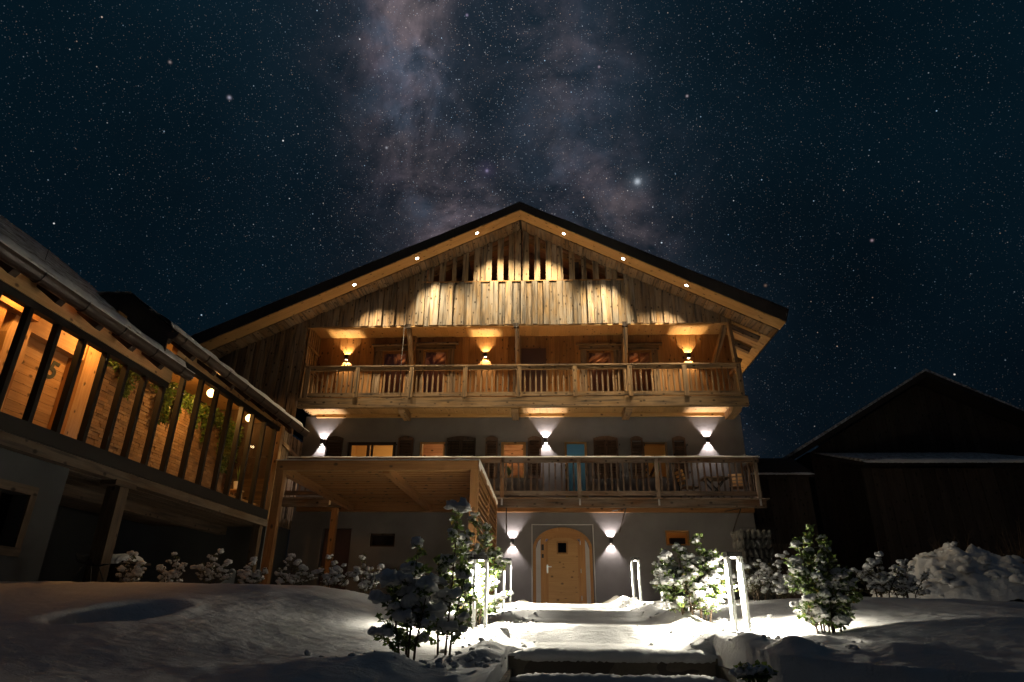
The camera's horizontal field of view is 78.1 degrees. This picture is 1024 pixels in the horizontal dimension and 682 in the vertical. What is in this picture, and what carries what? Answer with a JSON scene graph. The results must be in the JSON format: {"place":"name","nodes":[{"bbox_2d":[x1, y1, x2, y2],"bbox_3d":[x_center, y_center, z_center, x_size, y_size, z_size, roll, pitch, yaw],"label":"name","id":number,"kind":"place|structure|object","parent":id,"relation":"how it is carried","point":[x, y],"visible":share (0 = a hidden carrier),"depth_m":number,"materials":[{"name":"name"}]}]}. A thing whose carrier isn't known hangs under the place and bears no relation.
{"place":"outdoors","nodes":[
{"label":"outdoors","id":0,"kind":"place"},
{"bbox_2d":[86,553,150,582],"bbox_3d":[-7.525,4.417,11.982,0.776,0.721,0.852,-1,-23,3],"label":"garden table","id":1,"kind":"object","parent":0,"point":[117,560],"visible":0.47,"depth_m":11.79,"materials":[{"name":"brown wood"}]},
{"bbox_2d":[233,468,239,488],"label":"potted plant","id":2,"kind":"object","parent":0,"point":[235,484],"visible":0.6,"depth_m":16.93,"materials":[{"name":"green plant"}]},
{"bbox_2d":[0,581,1023,681],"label":"snow ground","id":3,"kind":"structure","parent":0,"point":[60,631],"depth_m":4.73,"materials":[{"name":"white snow"}]},
{"bbox_2d":[69,553,108,581],"bbox_3d":[-7.288,3.979,10.879,0.498,0.599,0.496,-1,-23,3],"label":"wire chair","id":4,"kind":"object","parent":3,"relation":"on","point":[87,563],"visible":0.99,"depth_m":10.86,"materials":[{"name":"metal"}]},
{"bbox_2d":[115,550,146,582],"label":"shrub","id":5,"kind":"object","parent":3,"relation":"on","point":[137,571],"visible":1,"depth_m":9.86,"materials":[{"name":"white plant"}]},
{"bbox_2d":[0,214,309,584],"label":"wooden building","id":6,"kind":"structure","parent":3,"relation":"on","point":[97,467],"depth_m":12.49,"materials":[{"name":"brown wood"}]},
{"bbox_2d":[0,478,38,556],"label":"window","id":7,"kind":"structure","parent":6,"relation":"in","point":[5,499],"depth_m":9.64,"materials":[{"name":"brown wood"}]},
{"bbox_2d":[3,337,67,427],"bbox_3d":[-8.795,0.818,11.656,0.038,1.524,1.210,-1,-23,3],"label":"door","id":8,"kind":"structure","parent":6,"relation":"in","point":[15,405],"depth_m":11.63,"materials":[{"name":"brown wood"}]},
{"bbox_2d":[107,358,128,382],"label":"trailing plant","id":9,"kind":"object","parent":6,"relation":"hanging from","point":[116,365],"visible":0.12,"depth_m":13.48,"materials":[{"name":"green plant"}]},
{"bbox_2d":[123,370,157,400],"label":"trailing plant","id":10,"kind":"object","parent":6,"relation":"hanging from","point":[131,375],"visible":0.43,"depth_m":13.97,"materials":[{"name":"green plant"}]},
{"bbox_2d":[147,378,184,424],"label":"trailing plant","id":11,"kind":"object","parent":6,"relation":"attached to","point":[167,401],"visible":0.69,"depth_m":15.35,"materials":[{"name":"green plant"}]},
{"bbox_2d":[182,390,208,428],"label":"trailing plant","id":12,"kind":"object","parent":6,"relation":"hanging from","point":[189,403],"visible":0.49,"depth_m":16.51,"materials":[{"name":"green plant"}]},
{"bbox_2d":[207,388,213,396],"bbox_3d":[-7.669,1.033,16.228,0.220,0.860,0.214,-1,-23,3],"label":"pendant lamp","id":13,"kind":"object","parent":6,"relation":"hanging from","point":[210,392],"visible":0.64,"depth_m":16.02,"materials":[{"name":"white glass"}]},
{"bbox_2d":[199,404,224,444],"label":"trailing plant","id":14,"kind":"object","parent":6,"relation":"hanging from","point":[217,419],"visible":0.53,"depth_m":17.47,"materials":[{"name":"green plant"}]},
{"bbox_2d":[215,417,243,473],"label":"trailing plant","id":15,"kind":"object","parent":6,"relation":"hanging from","point":[229,442],"visible":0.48,"depth_m":18.28,"materials":[{"name":"green plant"}]},
{"bbox_2d":[229,489,243,500],"bbox_3d":[-7.406,4.212,16.841,0.342,0.468,0.382,-1,-23,3],"label":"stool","id":16,"kind":"object","parent":6,"relation":"in","point":[233,490],"visible":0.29,"depth_m":16.95,"materials":[{"name":"brown wood"}]},
{"bbox_2d":[156,552,187,581],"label":"shrub","id":17,"kind":"object","parent":3,"relation":"on","point":[173,574],"visible":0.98,"depth_m":9.83,"materials":[{"name":"white plant"}]},
{"bbox_2d":[178,568,235,583],"bbox_3d":[-5.284,4.116,10.932,0.750,0.300,0.500,-1,-23,3],"label":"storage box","id":18,"kind":"object","parent":3,"relation":"on","point":[189,575],"visible":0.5,"depth_m":10.73,"materials":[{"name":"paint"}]},
{"bbox_2d":[190,548,234,583],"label":"shrub","id":19,"kind":"object","parent":3,"relation":"on","point":[223,574],"visible":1,"depth_m":9.78,"materials":[{"name":"white plant"}]},
{"bbox_2d":[237,556,267,583],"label":"shrub","id":20,"kind":"object","parent":3,"relation":"on","point":[247,573],"visible":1,"depth_m":9.73,"materials":[{"name":"white plant"}]},
{"bbox_2d":[274,553,317,584],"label":"shrub","id":21,"kind":"object","parent":3,"relation":"on","point":[296,577],"visible":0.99,"depth_m":9.71,"materials":[{"name":"white plant"}]},
{"bbox_2d":[311,554,355,588],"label":"shrub","id":22,"kind":"object","parent":3,"relation":"on","point":[337,575],"visible":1,"depth_m":9.69,"materials":[{"name":"white plant"}]},
{"bbox_2d":[353,553,384,594],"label":"shrub","id":23,"kind":"object","parent":3,"relation":"on","point":[364,584],"visible":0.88,"depth_m":9.65,"materials":[{"name":"white plant"}]},
{"bbox_2d":[258,459,497,594],"bbox_3d":[-2.930,4.893,15.235,4.763,2.895,5.565,-1,-23,3],"label":"pergola","id":24,"kind":"object","parent":3,"relation":"on","point":[392,485],"visible":0.94,"depth_m":14.55,"materials":[{"name":"brown wood"}]},
{"bbox_2d":[367,536,447,659],"bbox_3d":[-0.749,1.915,4.588,0.548,0.959,0.469,-1,-23,3],"label":"shrub","id":25,"kind":"object","parent":3,"relation":"on","point":[413,607],"visible":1,"depth_m":4.53,"materials":[{"name":"green plant"}]},
{"bbox_2d":[424,497,477,655],"bbox_3d":[-0.466,1.840,4.846,0.390,1.266,0.356,15,-27,-29],"label":"shrub","id":26,"kind":"object","parent":3,"relation":"on","point":[447,595],"visible":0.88,"depth_m":4.80,"materials":[{"name":"green plant"}]},
{"bbox_2d":[446,512,513,626],"bbox_3d":[-0.336,2.426,6.624,0.730,1.274,0.617,-1,-23,3],"label":"shrub","id":27,"kind":"object","parent":3,"relation":"on","point":[496,555],"visible":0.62,"depth_m":6.58,"materials":[{"name":"green plant"}]},
{"bbox_2d":[471,555,488,629],"bbox_3d":[-0.319,2.539,6.336,0.145,0.736,0.145,-1,-23,3],"label":"bollard light","id":28,"kind":"object","parent":3,"relation":"on","point":[481,557],"visible":0.82,"depth_m":6.33,"materials":[{"name":"metal"}]},
{"bbox_2d":[190,201,788,603],"bbox_3d":[-0.637,4.639,26.255,19.009,13.438,16.330,-1,-23,3],"label":"chalet","id":29,"kind":"object","parent":3,"relation":"on","point":[586,340],"visible":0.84,"depth_m":20.45,"materials":[{"name":"brown wood"}]},
{"bbox_2d":[318,529,351,589],"bbox_3d":[-5.424,6.809,19.373,0.876,1.981,0.060,-1,-23,3],"label":"door","id":30,"kind":"structure","parent":29,"relation":"in","point":[343,536],"depth_m":19.49,"materials":[{"name":"brown paint"}]},
{"bbox_2d":[347,442,395,456],"bbox_3d":[-4.576,3.843,20.498,1.593,1.152,0.070,-1,-23,3],"label":"window","id":31,"kind":"structure","parent":29,"relation":"in","point":[350,444],"depth_m":20.65,"materials":[{"name":"brown wood"}]},
{"bbox_2d":[370,533,394,546],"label":"window","id":32,"kind":"structure","parent":29,"relation":"in","point":[372,534],"depth_m":19.43,"materials":[{"name":"brown wood"}]},
{"bbox_2d":[372,343,417,397],"bbox_3d":[-4.055,1.122,21.500,1.599,2.138,0.255,-1,-23,3],"label":"window","id":33,"kind":"structure","parent":29,"relation":"in","point":[381,349],"depth_m":21.80,"materials":[{"name":"brown wood"}]},
{"bbox_2d":[419,442,444,455],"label":"window","id":34,"kind":"structure","parent":29,"relation":"in","point":[421,443],"depth_m":20.56,"materials":[{"name":"brown wood"}]},
{"bbox_2d":[414,342,458,391],"bbox_3d":[-2.644,1.091,21.439,1.576,2.189,0.255,-1,-23,3],"label":"window","id":35,"kind":"structure","parent":29,"relation":"in","point":[423,348],"depth_m":21.73,"materials":[{"name":"brown wood"}]},
{"bbox_2d":[507,466,513,475],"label":"window plant","id":36,"kind":"object","parent":29,"relation":"on","point":[508,471],"depth_m":20.43,"materials":[{"name":"plant"}]},
{"bbox_2d":[501,442,525,477],"bbox_3d":[0.045,3.823,20.264,0.803,1.188,0.070,-1,-23,3],"label":"window","id":37,"kind":"structure","parent":29,"relation":"in","point":[502,443],"depth_m":20.39,"materials":[{"name":"brown wood"}]},
{"bbox_2d":[521,348,546,396],"bbox_3d":[0.731,1.167,21.223,0.845,1.981,0.065,-1,-23,3],"label":"door","id":38,"kind":"structure","parent":29,"relation":"in","point":[528,355],"depth_m":21.25,"materials":[{"name":"brown paint"}]},
{"bbox_2d":[546,534,581,603],"bbox_3d":[1.536,7.034,18.705,1.060,2.508,0.106,-1,-23,3],"label":"door","id":39,"kind":"structure","parent":29,"relation":"in","point":[563,562],"depth_m":18.79,"materials":[{"name":"brown wood"}]},
{"bbox_2d":[565,442,588,496],"bbox_3d":[2.041,4.175,20.007,0.708,1.987,0.070,-1,-23,3],"label":"door","id":40,"kind":"structure","parent":29,"relation":"in","point":[585,444],"depth_m":20.23,"materials":[{"name":"brown wood"}]},
{"bbox_2d":[576,342,621,390],"bbox_3d":[2.983,1.084,21.146,1.621,2.142,0.255,-1,-23,3],"label":"window","id":41,"kind":"structure","parent":29,"relation":"in","point":[599,347],"depth_m":21.44,"materials":[{"name":"brown wood"}]},
{"bbox_2d":[616,342,661,390],"bbox_3d":[4.307,1.080,21.078,1.547,2.135,0.255,-1,-23,3],"label":"window","id":42,"kind":"structure","parent":29,"relation":"in","point":[652,348],"depth_m":21.38,"materials":[{"name":"brown wood"}]},
{"bbox_2d":[643,442,669,477],"bbox_3d":[4.563,3.782,20.044,0.786,1.174,0.070,-1,-23,3],"label":"window","id":43,"kind":"structure","parent":29,"relation":"in","point":[666,452],"depth_m":20.11,"materials":[{"name":"brown wood"}]},
{"bbox_2d":[665,530,689,545],"bbox_3d":[4.990,5.965,19.080,0.717,0.444,0.070,-1,-23,3],"label":"window","id":44,"kind":"structure","parent":29,"relation":"in","point":[687,531],"depth_m":19.08,"materials":[{"name":"brown wood"}]},
{"bbox_2d":[674,469,701,497],"bbox_3d":[5.289,4.374,18.907,0.608,0.934,0.460,7,-24,-15],"label":"balcony chair","id":45,"kind":"object","parent":29,"relation":"on","point":[676,473],"visible":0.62,"depth_m":18.87,"materials":[{"name":"brown wood"}]},
{"bbox_2d":[700,476,729,497],"bbox_3d":[6.104,4.491,18.894,0.750,0.746,0.600,-1,-23,3],"label":"balcony table","id":46,"kind":"object","parent":29,"relation":"on","point":[708,478],"visible":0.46,"depth_m":18.89,"materials":[{"name":"wood"}]},
{"bbox_2d":[728,474,746,497],"bbox_3d":[6.769,4.396,18.923,0.460,0.934,0.608,-8,-25,18],"label":"balcony chair","id":47,"kind":"object","parent":29,"relation":"on","point":[734,482],"visible":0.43,"depth_m":19.18,"materials":[{"name":"brown wood"}]},
{"bbox_2d":[494,561,504,609],"bbox_3d":[-0.189,3.642,9.342,0.145,0.787,0.145,-1,-23,3],"label":"bollard light","id":48,"kind":"object","parent":3,"relation":"on","point":[503,577],"visible":0.19,"depth_m":9.28,"materials":[{"name":"metal"}]},
{"bbox_2d":[499,668,511,681],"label":"garden wall","id":49,"kind":"structure","parent":3,"relation":"on","point":[507,675],"depth_m":4.45,"materials":[{"name":"stone"}]},
{"bbox_2d":[503,558,511,603],"bbox_3d":[-0.089,4.377,11.419,0.145,0.839,0.145,-1,-23,3],"label":"bollard light","id":50,"kind":"object","parent":3,"relation":"on","point":[509,581],"visible":0.3,"depth_m":11.36,"materials":[{"name":"metal"}]},
{"bbox_2d":[508,647,717,676],"bbox_3d":[0.808,2.853,5.263,1.670,0.569,0.911,-1,-23,3],"label":"stone step","id":51,"kind":"object","parent":3,"relation":"on","point":[629,661],"visible":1,"depth_m":4.95,"materials":[{"name":"grey stone"}]},
{"bbox_2d":[509,672,728,681],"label":"stone step","id":52,"kind":"object","parent":3,"relation":"on","point":[563,677],"visible":0.98,"depth_m":4.53,"materials":[{"name":"grey stone"}]},
{"bbox_2d":[630,557,641,600],"bbox_3d":[2.233,4.312,11.325,0.145,0.795,0.145,-1,-23,3],"label":"bollard light","id":53,"kind":"object","parent":3,"relation":"on","point":[632,559],"visible":0.9,"depth_m":11.33,"materials":[{"name":"metal"}]},
{"bbox_2d":[650,533,739,622],"bbox_3d":[1.863,2.439,6.438,0.785,0.942,0.737,14,-27,-28],"label":"shrub","id":54,"kind":"object","parent":3,"relation":"on","point":[677,584],"visible":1,"depth_m":6.38,"materials":[{"name":"green plant"}]},
{"bbox_2d":[716,665,736,681],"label":"garden wall","id":55,"kind":"structure","parent":3,"relation":"on","point":[722,672],"depth_m":4.64,"materials":[{"name":"stone"}]},
{"bbox_2d":[723,551,751,631],"bbox_3d":[2.124,2.381,5.949,0.145,0.740,0.145,-1,-23,3],"label":"bollard light","id":56,"kind":"object","parent":3,"relation":"on","point":[728,555],"visible":0.91,"depth_m":5.96,"materials":[{"name":"metal"}]},
{"bbox_2d":[724,559,779,601],"bbox_3d":[3.614,3.597,9.347,0.901,0.733,0.630,8,-24,-16],"label":"shrub","id":57,"kind":"object","parent":3,"relation":"on","point":[752,582],"visible":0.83,"depth_m":9.31,"materials":[{"name":"green plant"}]},
{"bbox_2d":[728,659,779,681],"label":"shrub","id":58,"kind":"object","parent":3,"relation":"on","point":[757,671],"visible":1,"depth_m":3.44,"materials":[{"name":"green plant"}]},
{"bbox_2d":[731,527,780,599],"bbox_3d":[5.719,5.351,14.813,0.791,1.781,0.872,-1,-23,3],"label":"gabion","id":59,"kind":"object","parent":3,"relation":"on","point":[752,545],"visible":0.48,"depth_m":14.67,"materials":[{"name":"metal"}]},
{"bbox_2d":[755,550,799,598],"bbox_3d":[4.155,3.609,9.539,0.894,0.857,0.667,-1,-23,3],"label":"shrub","id":60,"kind":"object","parent":3,"relation":"on","point":[768,569],"visible":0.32,"depth_m":9.58,"materials":[{"name":"green plant"}]},
{"bbox_2d":[750,458,821,598],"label":"shed","id":61,"kind":"structure","parent":3,"relation":"on","point":[787,514],"depth_m":21.45,"materials":[{"name":"brown wood"}]},
{"bbox_2d":[773,544,810,598],"bbox_3d":[7.008,5.887,15.647,0.871,1.624,0.060,-1,-23,3],"label":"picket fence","id":62,"kind":"object","parent":3,"relation":"on","point":[788,549],"visible":0.19,"depth_m":15.86,"materials":[{"name":"brown wood"}]},
{"bbox_2d":[771,574,813,598],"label":"shrub","id":63,"kind":"object","parent":3,"relation":"on","point":[781,586],"visible":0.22,"depth_m":8.71,"materials":[{"name":"white plant"}]},
{"bbox_2d":[783,524,862,632],"bbox_3d":[2.683,2.101,5.433,0.653,1.042,0.510,-1,-23,3],"label":"shrub","id":64,"kind":"object","parent":3,"relation":"on","point":[824,601],"visible":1,"depth_m":5.39,"materials":[{"name":"green plant"}]},
{"bbox_2d":[849,551,906,597],"bbox_3d":[4.979,3.230,8.586,0.738,0.726,0.491,-4,-24,10],"label":"shrub","id":65,"kind":"object","parent":3,"relation":"on","point":[878,583],"visible":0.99,"depth_m":8.55,"materials":[{"name":"white plant"}]},
{"bbox_2d":[754,368,1023,596],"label":"barn","id":66,"kind":"structure","parent":3,"relation":"on","point":[908,468],"depth_m":22.63,"materials":[{"name":"brown wood"}]},
{"bbox_2d":[882,559,930,597],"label":"shrub","id":67,"kind":"object","parent":3,"relation":"on","point":[907,583],"visible":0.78,"depth_m":8.67,"materials":[{"name":"white plant"}]},
{"bbox_2d":[870,541,1023,601],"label":"snow pile","id":68,"kind":"object","parent":3,"relation":"on","point":[972,572],"visible":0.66,"depth_m":10.68,"materials":[{"name":"white snow"}]},
{"bbox_2d":[927,530,977,550],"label":"bare shrub","id":69,"kind":"object","parent":3,"relation":"on","point":[948,541],"visible":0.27,"depth_m":15.10,"materials":[{"name":"brown plant"}]},
{"bbox_2d":[0,0,1023,572],"label":"sky","id":70,"kind":"structure","parent":0,"point":[855,168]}
]}

